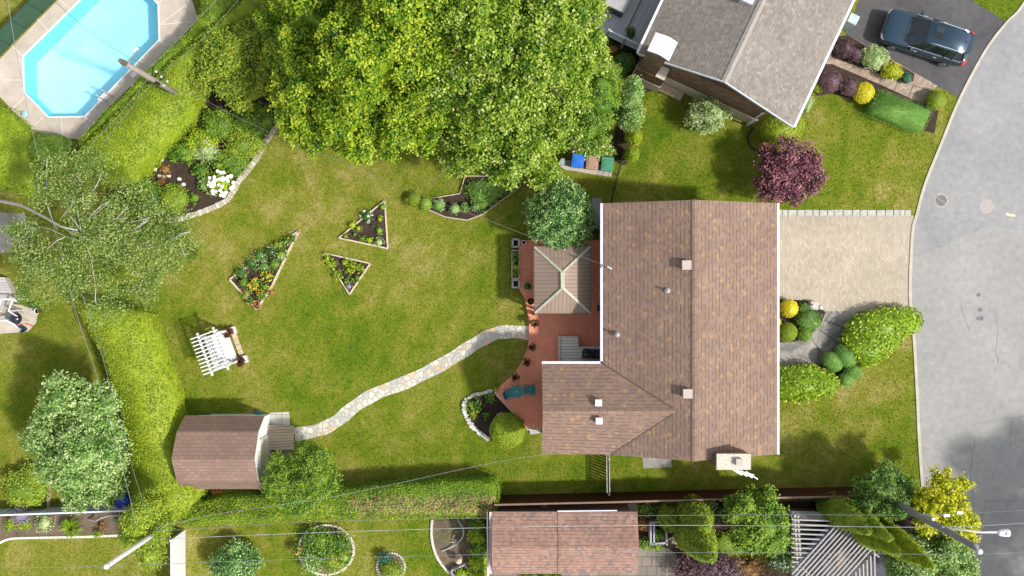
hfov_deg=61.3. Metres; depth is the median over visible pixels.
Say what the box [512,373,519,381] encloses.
potted plant
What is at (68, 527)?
strap leaf plant
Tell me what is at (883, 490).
green tree
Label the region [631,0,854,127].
neighbour house
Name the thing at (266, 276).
flowering plant
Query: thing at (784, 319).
garden soil
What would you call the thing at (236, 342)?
stone step
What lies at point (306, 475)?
round tree
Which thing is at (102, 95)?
pool ladder
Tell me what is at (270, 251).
flowering plant
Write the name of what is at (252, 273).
flower bed
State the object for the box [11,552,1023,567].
overhead wire
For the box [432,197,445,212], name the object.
round shrub
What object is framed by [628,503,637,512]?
paving
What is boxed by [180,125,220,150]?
leafy shrub
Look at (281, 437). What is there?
wooden ramp
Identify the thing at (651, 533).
cold frame
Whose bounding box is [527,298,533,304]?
potted plant
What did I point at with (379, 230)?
garden plant
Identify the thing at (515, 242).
stone planter
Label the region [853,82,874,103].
clipped shrub
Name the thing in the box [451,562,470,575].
square planter
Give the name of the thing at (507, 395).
garden chair
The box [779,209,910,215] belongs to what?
stone edging
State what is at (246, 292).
flowering plant
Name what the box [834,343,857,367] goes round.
clipped dome
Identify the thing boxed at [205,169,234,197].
white hydrangea
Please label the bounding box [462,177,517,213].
shrub
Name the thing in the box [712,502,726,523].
undergrowth plant
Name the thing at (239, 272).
flowering plant
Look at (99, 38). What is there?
overhead wire
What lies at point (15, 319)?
kettle barbecue
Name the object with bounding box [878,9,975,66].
parked car
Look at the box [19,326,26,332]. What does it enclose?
oval tub
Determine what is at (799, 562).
pergola
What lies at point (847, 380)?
clipped dome
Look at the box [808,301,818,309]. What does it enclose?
stone pillar
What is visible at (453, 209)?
round shrub
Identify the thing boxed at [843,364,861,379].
clipped dome
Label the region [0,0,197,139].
pool deck
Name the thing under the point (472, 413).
garden plant
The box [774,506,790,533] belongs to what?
leafy shrub
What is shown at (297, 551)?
garden plant
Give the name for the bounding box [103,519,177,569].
utility pole
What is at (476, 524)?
leafy shrub
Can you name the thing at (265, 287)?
flowering plant
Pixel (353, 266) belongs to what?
garden plant
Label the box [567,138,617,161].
hydrangea
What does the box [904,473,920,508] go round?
leafy shrub
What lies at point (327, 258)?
garden plant
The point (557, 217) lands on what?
round tree
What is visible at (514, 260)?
leafy plant
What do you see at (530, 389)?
garden chair
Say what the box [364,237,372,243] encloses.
garden plant
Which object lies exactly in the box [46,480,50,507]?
timber border
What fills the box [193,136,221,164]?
leafy shrub
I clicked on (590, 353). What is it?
covered barbecue
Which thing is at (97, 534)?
garden plant
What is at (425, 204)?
round shrub
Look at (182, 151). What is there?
leafy shrub
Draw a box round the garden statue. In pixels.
[455,554,462,563]
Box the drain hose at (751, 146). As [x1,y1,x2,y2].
[747,127,759,153]
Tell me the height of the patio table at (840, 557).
0.725 m
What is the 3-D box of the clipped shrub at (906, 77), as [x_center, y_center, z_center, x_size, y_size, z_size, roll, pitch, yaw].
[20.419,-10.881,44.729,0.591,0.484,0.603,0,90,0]
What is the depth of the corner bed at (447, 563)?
44.97 m
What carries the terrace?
on the lawn at (326, 306)
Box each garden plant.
[1,516,18,534]
[18,518,31,530]
[33,514,55,533]
[94,529,103,537]
[96,518,107,532]
[153,176,169,188]
[157,163,171,175]
[188,192,200,206]
[290,542,306,559]
[298,525,326,552]
[299,549,325,575]
[304,525,333,553]
[314,539,334,566]
[321,251,332,262]
[322,551,344,574]
[324,528,354,556]
[327,258,339,270]
[331,268,343,282]
[335,547,353,566]
[341,256,349,267]
[342,262,351,275]
[344,277,352,286]
[348,220,357,229]
[349,260,358,273]
[352,275,359,282]
[356,263,364,273]
[359,208,372,223]
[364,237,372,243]
[373,236,384,246]
[376,224,385,234]
[379,202,386,210]
[464,399,476,409]
[468,409,478,419]
[472,397,481,404]
[472,401,484,413]
[482,411,489,420]
[483,392,494,403]
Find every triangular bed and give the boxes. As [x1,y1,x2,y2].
[323,252,370,294]
[338,200,388,248]
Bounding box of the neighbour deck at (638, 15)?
[594,0,660,57]
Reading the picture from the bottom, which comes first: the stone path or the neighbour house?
the stone path
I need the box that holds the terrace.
[494,240,599,429]
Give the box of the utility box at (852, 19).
[842,13,859,31]
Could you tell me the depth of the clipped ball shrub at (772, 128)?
43.74 m
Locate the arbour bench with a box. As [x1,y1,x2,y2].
[190,327,236,375]
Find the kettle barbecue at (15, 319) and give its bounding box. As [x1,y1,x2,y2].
[9,312,28,323]
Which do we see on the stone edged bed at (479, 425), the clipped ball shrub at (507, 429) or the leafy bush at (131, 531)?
the clipped ball shrub at (507, 429)
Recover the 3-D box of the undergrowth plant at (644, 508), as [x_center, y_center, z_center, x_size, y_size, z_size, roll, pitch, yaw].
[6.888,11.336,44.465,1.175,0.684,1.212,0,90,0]
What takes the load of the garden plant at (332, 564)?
on the round flower bed at (332, 527)
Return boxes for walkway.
[779,311,859,366]
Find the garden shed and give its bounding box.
[172,413,270,488]
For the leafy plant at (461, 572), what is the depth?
44.38 m
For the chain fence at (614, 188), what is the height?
1.200 m
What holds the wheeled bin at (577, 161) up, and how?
on the bin slab at (567, 166)
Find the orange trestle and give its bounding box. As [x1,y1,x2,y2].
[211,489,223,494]
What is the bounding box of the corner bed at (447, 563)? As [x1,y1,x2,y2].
[430,519,483,575]
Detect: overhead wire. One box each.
[8,4,136,524]
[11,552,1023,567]
[32,80,146,212]
[53,0,150,68]
[92,82,152,158]
[156,454,545,527]
[159,0,237,74]
[164,510,1021,530]
[170,523,1020,538]
[177,87,602,264]
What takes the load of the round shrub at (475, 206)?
on the shrub bed at (459, 198)
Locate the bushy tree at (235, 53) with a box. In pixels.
[184,10,278,118]
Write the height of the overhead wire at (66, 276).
1.355 m
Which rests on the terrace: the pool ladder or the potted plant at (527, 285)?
the potted plant at (527, 285)
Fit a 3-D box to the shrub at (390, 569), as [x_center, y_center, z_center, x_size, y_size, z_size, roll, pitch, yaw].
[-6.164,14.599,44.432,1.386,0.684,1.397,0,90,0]
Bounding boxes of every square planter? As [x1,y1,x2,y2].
[221,326,237,337]
[234,355,248,366]
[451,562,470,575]
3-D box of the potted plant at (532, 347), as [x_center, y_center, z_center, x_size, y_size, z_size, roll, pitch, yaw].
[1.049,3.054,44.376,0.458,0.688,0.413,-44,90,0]
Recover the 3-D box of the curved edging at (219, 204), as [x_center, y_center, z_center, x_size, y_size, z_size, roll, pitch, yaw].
[-14.621,-5.516,44.955,7.454,0.090,1.402,-42,90,0]
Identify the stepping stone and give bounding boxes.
[530,428,539,434]
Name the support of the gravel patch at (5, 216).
on the lawn at (326, 306)
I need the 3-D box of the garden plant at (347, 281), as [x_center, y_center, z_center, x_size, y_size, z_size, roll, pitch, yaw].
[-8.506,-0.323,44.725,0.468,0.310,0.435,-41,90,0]
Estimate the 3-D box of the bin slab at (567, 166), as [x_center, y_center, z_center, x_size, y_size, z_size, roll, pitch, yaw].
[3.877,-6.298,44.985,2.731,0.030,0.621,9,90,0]
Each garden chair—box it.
[502,388,513,399]
[524,384,535,395]
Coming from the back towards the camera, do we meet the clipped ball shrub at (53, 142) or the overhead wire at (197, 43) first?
the clipped ball shrub at (53, 142)
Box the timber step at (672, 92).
[658,83,683,100]
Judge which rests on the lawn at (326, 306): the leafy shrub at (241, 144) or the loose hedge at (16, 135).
the loose hedge at (16, 135)
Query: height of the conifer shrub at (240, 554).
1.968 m
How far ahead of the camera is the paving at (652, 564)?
44.98 m
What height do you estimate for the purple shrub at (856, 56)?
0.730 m
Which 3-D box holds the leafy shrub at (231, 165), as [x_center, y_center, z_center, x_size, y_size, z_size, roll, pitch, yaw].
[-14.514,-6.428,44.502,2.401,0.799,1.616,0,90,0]
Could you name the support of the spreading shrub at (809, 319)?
on the garden soil at (784, 319)
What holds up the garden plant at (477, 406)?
in the stone edged bed at (479, 425)
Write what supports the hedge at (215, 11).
on the lawn at (326, 306)
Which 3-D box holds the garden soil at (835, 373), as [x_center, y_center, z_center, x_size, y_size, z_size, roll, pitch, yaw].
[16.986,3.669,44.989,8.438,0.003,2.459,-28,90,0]
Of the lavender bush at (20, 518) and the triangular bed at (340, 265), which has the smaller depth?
the lavender bush at (20, 518)
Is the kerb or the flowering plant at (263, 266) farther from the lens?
the kerb
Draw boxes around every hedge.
[0,104,52,201]
[70,0,266,190]
[72,296,210,521]
[76,0,241,148]
[178,471,501,527]
[779,362,841,404]
[838,304,923,369]
[864,89,931,135]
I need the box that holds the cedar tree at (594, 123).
[567,61,623,155]
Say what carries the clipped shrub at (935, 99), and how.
on the garden soil at (929, 127)
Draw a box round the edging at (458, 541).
[441,520,463,550]
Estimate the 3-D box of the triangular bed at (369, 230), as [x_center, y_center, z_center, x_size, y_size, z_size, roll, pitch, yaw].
[-7.169,-2.787,44.930,3.127,0.140,2.095,-39,90,0]
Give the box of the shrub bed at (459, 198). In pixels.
[429,175,520,220]
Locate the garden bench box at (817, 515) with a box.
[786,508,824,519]
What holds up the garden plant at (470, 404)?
in the stone edged bed at (479, 425)
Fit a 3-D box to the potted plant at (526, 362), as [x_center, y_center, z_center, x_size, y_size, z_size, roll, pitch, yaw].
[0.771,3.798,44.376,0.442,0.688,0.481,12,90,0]
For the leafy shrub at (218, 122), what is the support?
on the garden soil at (181, 171)
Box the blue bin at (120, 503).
[115,494,132,507]
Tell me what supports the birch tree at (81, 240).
on the lawn at (326, 306)
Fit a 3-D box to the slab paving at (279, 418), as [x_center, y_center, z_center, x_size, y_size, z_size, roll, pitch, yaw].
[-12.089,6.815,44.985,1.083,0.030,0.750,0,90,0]
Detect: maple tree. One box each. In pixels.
[253,0,471,167]
[412,0,617,194]
[749,134,829,207]
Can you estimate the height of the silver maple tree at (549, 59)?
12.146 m
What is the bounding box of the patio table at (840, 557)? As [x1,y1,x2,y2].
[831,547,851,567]
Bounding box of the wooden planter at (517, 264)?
[512,250,518,278]
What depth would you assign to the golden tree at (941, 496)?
41.16 m
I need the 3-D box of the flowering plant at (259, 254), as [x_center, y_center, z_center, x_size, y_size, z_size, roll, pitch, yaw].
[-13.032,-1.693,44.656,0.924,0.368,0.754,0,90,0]
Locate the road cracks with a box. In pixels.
[961,293,1021,522]
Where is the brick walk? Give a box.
[826,39,936,103]
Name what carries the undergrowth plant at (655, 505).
on the garden soil at (808, 504)
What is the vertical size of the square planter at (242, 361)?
0.672 m
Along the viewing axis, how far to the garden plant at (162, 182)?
44.71 m
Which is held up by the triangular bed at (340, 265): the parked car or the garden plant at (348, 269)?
the garden plant at (348, 269)
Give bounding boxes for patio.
[0,304,37,333]
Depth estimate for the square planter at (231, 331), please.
44.47 m
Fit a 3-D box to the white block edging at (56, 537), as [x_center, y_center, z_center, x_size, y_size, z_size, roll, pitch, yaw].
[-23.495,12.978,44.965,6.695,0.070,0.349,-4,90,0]
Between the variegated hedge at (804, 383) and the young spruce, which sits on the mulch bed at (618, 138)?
the young spruce
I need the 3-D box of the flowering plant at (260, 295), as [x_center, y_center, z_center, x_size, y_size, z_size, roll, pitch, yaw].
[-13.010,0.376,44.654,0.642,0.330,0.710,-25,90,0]
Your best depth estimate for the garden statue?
44.41 m
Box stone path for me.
[294,325,528,440]
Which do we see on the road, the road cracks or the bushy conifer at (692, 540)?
the road cracks
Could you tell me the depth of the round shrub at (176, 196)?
44.04 m
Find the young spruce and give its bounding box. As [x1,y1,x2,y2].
[614,74,646,132]
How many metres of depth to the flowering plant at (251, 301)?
44.59 m
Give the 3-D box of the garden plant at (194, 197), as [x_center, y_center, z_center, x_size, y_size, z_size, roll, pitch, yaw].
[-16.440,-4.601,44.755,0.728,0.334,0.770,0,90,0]
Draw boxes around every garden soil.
[0,512,121,541]
[107,60,275,220]
[619,500,935,575]
[779,299,824,341]
[815,64,937,132]
[815,364,859,376]
[831,35,913,81]
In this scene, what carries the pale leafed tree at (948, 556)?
on the garden soil at (808, 504)
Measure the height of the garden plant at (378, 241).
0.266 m
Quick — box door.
[259,434,270,469]
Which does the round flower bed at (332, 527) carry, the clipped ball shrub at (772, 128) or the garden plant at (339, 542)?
the garden plant at (339, 542)
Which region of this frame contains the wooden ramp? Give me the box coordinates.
[268,425,293,449]
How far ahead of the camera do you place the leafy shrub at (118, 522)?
43.99 m
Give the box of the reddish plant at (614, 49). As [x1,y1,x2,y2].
[607,44,619,54]
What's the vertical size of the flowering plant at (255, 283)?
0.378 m
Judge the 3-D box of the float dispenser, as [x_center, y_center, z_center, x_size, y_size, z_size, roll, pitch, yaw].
[-25.305,-9.029,44.865,0.340,0.170,0.364,0,90,0]
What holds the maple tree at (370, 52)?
on the lawn at (326, 306)
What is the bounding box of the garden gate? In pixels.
[606,455,609,495]
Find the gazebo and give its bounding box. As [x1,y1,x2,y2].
[534,246,590,313]
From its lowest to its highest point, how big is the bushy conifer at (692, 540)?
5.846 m
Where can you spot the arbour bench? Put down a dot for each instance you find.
(223, 347)
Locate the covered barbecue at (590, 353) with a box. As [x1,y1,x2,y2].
[581,348,599,357]
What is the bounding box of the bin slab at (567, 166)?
[560,160,611,176]
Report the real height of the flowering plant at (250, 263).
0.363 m
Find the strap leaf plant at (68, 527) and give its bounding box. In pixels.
[59,515,83,538]
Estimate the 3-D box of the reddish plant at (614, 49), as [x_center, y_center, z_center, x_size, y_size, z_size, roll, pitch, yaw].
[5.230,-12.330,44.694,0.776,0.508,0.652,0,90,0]
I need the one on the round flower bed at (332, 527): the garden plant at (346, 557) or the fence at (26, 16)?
the garden plant at (346, 557)
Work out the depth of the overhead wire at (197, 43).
39.82 m
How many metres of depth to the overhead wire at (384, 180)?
40.21 m
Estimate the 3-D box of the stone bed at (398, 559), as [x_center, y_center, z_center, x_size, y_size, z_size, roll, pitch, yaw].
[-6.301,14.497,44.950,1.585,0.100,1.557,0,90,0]
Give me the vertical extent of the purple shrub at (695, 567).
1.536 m
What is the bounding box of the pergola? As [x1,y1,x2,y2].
[778,503,879,575]
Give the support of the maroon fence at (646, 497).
on the lawn at (326, 306)
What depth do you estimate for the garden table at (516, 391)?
43.99 m
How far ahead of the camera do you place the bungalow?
40.26 m
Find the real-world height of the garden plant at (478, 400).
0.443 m
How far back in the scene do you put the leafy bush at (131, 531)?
39.98 m
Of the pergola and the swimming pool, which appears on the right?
the pergola
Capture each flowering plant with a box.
[233,264,248,279]
[238,275,247,287]
[240,287,253,299]
[243,255,256,271]
[246,277,261,290]
[246,297,255,306]
[251,248,267,261]
[252,302,261,311]
[254,259,270,273]
[254,289,268,301]
[259,280,272,292]
[261,270,274,283]
[264,244,276,258]
[268,258,282,271]
[273,241,285,249]
[274,248,289,260]
[279,233,290,245]
[286,232,297,242]
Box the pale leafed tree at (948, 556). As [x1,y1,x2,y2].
[880,524,981,575]
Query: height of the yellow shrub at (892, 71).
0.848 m
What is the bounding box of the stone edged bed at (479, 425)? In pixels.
[461,389,511,440]
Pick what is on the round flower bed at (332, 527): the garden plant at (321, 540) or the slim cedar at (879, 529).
the garden plant at (321, 540)
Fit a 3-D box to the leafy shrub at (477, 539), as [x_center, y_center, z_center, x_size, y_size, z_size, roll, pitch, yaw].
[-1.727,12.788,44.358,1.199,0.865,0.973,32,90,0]
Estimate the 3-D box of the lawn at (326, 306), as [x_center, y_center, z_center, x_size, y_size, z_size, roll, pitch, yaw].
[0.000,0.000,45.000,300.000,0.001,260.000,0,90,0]
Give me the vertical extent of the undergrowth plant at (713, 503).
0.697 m
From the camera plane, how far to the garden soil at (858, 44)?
44.98 m
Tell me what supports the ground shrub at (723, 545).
on the neighbour lawn at (755, 556)
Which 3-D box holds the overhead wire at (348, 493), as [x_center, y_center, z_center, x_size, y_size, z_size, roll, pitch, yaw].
[-7.152,9.495,40.400,18.158,2.817,0.238,-9,90,0]
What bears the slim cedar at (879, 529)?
on the garden soil at (808, 504)
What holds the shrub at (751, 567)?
on the garden soil at (808, 504)
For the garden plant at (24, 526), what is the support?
on the garden soil at (110, 524)
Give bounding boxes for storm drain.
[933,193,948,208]
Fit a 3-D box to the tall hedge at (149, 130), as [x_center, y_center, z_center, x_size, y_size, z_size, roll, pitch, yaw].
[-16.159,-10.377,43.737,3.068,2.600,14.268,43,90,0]
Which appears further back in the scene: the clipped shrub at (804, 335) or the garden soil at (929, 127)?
the garden soil at (929, 127)
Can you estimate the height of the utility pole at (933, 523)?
10.760 m
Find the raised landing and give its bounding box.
[558,336,599,360]
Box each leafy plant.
[28,301,37,309]
[454,567,467,575]
[511,257,518,262]
[511,263,518,270]
[513,271,518,277]
[625,27,635,39]
[803,95,814,112]
[812,81,823,93]
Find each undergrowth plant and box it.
[634,502,653,518]
[638,518,648,531]
[639,535,650,551]
[649,540,663,554]
[650,502,665,513]
[655,528,664,541]
[709,500,717,510]
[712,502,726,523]
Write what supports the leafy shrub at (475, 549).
on the corner bed at (447, 563)
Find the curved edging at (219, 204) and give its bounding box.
[172,125,277,222]
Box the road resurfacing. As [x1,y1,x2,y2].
[913,6,1023,256]
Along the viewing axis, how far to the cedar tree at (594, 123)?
40.55 m
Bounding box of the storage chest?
[591,198,601,227]
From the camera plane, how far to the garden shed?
41.88 m
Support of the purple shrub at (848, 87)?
on the garden soil at (929, 127)
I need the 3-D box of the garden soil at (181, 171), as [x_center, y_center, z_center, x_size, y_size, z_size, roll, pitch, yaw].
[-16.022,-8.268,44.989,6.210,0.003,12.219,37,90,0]
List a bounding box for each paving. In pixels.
[269,412,289,424]
[271,450,290,458]
[484,547,676,575]
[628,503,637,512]
[791,521,885,575]
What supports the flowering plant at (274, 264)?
on the flower bed at (252, 273)
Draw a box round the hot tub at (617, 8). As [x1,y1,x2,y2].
[605,0,629,17]
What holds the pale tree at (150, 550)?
on the lawn at (326, 306)
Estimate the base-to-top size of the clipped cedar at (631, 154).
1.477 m
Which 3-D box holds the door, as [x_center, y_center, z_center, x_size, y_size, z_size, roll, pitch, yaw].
[-12.560,8.290,44.000,0.060,1.950,1.500,0,90,0]
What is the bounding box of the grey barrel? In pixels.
[559,158,565,165]
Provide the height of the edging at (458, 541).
0.172 m
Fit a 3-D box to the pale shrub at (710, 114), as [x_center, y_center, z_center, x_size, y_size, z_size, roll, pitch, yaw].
[9.930,-8.837,43.609,2.490,2.064,2.196,0,90,0]
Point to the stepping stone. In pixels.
(534, 431)
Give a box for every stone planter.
[512,238,519,247]
[512,279,519,287]
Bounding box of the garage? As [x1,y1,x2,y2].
[489,504,638,573]
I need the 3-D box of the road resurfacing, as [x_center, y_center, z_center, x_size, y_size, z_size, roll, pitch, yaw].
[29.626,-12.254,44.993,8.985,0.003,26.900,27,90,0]
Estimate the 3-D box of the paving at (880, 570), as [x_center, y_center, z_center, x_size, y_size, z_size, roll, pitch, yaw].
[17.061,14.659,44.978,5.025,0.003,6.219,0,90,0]
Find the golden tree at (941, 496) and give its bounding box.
[910,464,983,549]
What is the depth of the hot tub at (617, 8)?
43.15 m
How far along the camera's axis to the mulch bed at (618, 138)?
44.99 m
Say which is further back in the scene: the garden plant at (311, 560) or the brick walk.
the brick walk
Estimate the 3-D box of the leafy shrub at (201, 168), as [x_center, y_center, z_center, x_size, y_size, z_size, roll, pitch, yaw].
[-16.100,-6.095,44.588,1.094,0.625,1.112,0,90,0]
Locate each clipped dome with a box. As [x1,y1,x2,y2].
[820,352,842,372]
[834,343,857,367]
[837,372,853,386]
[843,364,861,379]
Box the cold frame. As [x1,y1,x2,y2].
[648,519,667,544]
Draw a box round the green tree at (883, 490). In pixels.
[847,457,914,521]
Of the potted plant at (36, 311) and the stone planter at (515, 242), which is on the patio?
the potted plant at (36, 311)
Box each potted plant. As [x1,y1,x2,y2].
[34,308,41,313]
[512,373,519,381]
[522,357,530,365]
[523,281,531,290]
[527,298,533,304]
[528,342,536,350]
[531,319,538,328]
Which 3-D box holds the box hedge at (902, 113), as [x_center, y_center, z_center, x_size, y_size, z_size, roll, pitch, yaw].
[19.867,-9.060,44.490,3.392,1.065,1.653,21,90,0]
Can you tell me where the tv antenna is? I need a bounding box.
[733,470,757,479]
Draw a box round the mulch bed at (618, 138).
[573,49,650,164]
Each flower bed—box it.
[229,230,299,309]
[297,523,354,575]
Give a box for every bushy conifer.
[673,520,718,563]
[675,493,715,533]
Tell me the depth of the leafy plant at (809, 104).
44.67 m
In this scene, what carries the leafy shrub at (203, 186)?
on the garden soil at (181, 171)
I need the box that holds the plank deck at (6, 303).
[0,277,27,330]
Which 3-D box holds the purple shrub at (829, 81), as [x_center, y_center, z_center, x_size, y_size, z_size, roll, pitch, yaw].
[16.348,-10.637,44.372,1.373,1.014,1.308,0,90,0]
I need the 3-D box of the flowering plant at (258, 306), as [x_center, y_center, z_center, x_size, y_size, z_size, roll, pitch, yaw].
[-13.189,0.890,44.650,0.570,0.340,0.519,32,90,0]
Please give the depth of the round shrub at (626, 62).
43.96 m
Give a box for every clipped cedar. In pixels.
[623,145,639,163]
[624,127,642,146]
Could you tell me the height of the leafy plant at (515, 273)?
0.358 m
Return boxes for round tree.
[259,440,343,519]
[521,176,599,250]
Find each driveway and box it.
[779,215,913,310]
[846,0,1005,96]
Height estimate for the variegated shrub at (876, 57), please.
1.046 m
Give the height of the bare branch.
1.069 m
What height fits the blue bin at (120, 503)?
0.700 m
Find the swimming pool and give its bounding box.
[22,0,159,117]
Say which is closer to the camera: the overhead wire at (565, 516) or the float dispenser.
the overhead wire at (565, 516)
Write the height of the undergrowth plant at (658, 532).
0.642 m
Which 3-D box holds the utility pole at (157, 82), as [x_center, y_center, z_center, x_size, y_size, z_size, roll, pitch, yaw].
[-16.347,-9.939,40.840,0.595,8.320,1.075,24,90,0]
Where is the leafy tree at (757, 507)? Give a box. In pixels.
[720,483,794,557]
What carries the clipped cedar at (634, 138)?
on the mulch bed at (618, 138)
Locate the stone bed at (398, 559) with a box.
[376,552,405,575]
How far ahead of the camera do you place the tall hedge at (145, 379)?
42.62 m
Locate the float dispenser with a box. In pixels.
[21,110,27,116]
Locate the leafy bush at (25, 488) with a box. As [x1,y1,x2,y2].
[1,461,53,509]
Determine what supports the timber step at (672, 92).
on the lawn at (326, 306)
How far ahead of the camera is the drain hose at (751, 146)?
44.91 m
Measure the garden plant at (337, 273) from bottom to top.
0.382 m
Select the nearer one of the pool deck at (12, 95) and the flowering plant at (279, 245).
the flowering plant at (279, 245)
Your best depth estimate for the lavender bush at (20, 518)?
44.04 m
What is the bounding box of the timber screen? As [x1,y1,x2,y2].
[788,516,795,555]
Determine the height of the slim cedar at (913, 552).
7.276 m
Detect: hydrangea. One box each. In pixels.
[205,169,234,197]
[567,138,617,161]
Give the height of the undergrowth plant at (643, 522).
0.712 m
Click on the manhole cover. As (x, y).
(986, 206)
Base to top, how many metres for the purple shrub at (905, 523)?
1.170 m
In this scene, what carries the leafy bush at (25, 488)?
on the lawn at (326, 306)
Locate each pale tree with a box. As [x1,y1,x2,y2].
[15,369,133,515]
[118,507,175,573]
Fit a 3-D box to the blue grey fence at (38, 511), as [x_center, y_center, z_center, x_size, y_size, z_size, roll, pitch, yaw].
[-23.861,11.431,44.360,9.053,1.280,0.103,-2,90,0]
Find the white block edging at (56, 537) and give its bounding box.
[0,534,117,543]
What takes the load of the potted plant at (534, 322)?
on the terrace
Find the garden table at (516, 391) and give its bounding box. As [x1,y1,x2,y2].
[510,385,522,397]
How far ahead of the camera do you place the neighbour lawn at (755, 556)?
44.99 m
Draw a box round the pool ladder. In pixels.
[95,89,113,101]
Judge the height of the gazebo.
2.815 m
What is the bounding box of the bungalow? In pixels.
[542,200,778,469]
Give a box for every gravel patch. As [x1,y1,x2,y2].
[0,212,34,252]
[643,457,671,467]
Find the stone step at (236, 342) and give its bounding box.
[232,334,243,356]
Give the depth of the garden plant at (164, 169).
44.72 m
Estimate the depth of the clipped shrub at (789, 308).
44.33 m
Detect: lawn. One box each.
[0,0,1023,575]
[715,530,768,562]
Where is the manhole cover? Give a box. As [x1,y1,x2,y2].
[979,199,993,213]
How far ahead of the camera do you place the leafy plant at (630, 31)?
43.67 m
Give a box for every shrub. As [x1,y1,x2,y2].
[27,133,77,164]
[113,507,126,528]
[128,178,162,213]
[156,182,190,212]
[166,139,197,166]
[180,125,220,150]
[190,159,212,179]
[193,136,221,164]
[197,172,217,195]
[201,106,236,142]
[207,535,264,575]
[208,148,251,178]
[222,125,270,161]
[228,101,274,141]
[377,551,392,565]
[379,558,405,575]
[405,190,420,208]
[418,195,433,212]
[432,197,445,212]
[448,203,459,215]
[459,202,469,212]
[462,177,517,213]
[466,530,486,547]
[467,542,486,560]
[467,556,486,572]
[467,569,486,575]
[468,516,486,535]
[471,201,479,210]
[489,412,524,448]
[613,52,634,73]
[656,501,679,532]
[668,548,744,575]
[683,93,732,134]
[716,529,746,558]
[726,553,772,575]
[760,115,804,146]
[763,544,798,573]
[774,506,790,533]
[779,299,798,317]
[779,322,797,341]
[793,305,824,332]
[797,328,811,341]
[798,302,808,311]
[818,69,842,93]
[832,38,855,58]
[838,76,858,98]
[848,47,862,62]
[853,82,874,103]
[860,42,889,71]
[879,61,903,81]
[887,513,915,533]
[901,72,911,83]
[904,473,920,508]
[925,90,945,109]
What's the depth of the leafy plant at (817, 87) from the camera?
44.59 m
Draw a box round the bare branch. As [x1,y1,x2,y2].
[88,515,125,521]
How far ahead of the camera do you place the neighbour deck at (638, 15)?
44.10 m
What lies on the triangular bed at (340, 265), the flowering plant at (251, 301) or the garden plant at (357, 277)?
the garden plant at (357, 277)
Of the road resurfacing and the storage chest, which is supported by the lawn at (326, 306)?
the storage chest
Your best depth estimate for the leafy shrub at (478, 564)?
44.24 m
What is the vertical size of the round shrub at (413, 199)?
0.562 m
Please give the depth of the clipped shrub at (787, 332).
44.25 m
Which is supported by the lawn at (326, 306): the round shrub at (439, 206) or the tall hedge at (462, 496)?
the tall hedge at (462, 496)
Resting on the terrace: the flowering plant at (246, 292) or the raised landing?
the raised landing
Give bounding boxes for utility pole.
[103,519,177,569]
[118,47,177,95]
[898,501,1010,554]
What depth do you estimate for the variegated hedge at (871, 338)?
44.17 m
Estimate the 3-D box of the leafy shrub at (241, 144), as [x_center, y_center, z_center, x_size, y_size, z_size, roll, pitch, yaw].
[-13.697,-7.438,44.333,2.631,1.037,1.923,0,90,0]
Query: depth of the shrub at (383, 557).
44.44 m
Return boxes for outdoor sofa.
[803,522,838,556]
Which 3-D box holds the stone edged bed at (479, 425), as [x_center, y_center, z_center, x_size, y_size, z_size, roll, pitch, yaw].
[-1.199,6.766,44.910,2.203,0.180,3.255,-40,90,0]
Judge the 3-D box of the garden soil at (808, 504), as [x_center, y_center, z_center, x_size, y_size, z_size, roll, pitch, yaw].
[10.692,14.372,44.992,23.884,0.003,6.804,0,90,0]
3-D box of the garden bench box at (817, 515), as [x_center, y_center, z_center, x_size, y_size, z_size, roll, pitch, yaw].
[15.512,11.726,44.690,3.524,0.580,0.486,2,90,0]
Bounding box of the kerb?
[908,1,1023,549]
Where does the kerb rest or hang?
on the road
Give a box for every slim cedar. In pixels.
[815,491,872,535]
[843,497,893,542]
[846,527,901,557]
[873,513,934,569]
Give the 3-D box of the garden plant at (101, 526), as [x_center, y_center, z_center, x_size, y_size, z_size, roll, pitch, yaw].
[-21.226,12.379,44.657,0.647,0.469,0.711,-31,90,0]
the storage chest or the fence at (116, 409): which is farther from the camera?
the storage chest
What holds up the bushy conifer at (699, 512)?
on the garden soil at (808, 504)
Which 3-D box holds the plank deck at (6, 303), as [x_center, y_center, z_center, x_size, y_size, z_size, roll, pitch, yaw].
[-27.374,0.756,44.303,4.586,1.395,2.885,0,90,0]
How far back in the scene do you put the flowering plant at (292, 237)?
44.63 m
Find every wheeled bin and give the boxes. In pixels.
[571,152,584,168]
[586,155,598,169]
[601,156,613,171]
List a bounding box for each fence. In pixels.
[0,0,54,54]
[0,505,133,515]
[81,294,148,519]
[169,530,185,575]
[487,511,488,575]
[493,487,854,506]
[610,156,623,202]
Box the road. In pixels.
[912,228,1023,575]
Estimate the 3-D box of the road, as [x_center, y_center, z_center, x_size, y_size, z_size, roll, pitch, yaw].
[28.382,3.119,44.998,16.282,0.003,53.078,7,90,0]
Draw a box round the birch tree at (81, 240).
[0,141,207,326]
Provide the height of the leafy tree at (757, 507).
4.169 m
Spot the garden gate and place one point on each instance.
(608, 474)
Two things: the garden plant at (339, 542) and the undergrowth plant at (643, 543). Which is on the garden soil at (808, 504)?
the undergrowth plant at (643, 543)
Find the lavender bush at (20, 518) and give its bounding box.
[11,503,31,524]
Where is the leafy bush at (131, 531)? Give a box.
[115,485,174,550]
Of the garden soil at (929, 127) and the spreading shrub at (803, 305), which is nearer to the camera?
the spreading shrub at (803, 305)
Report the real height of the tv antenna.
0.100 m

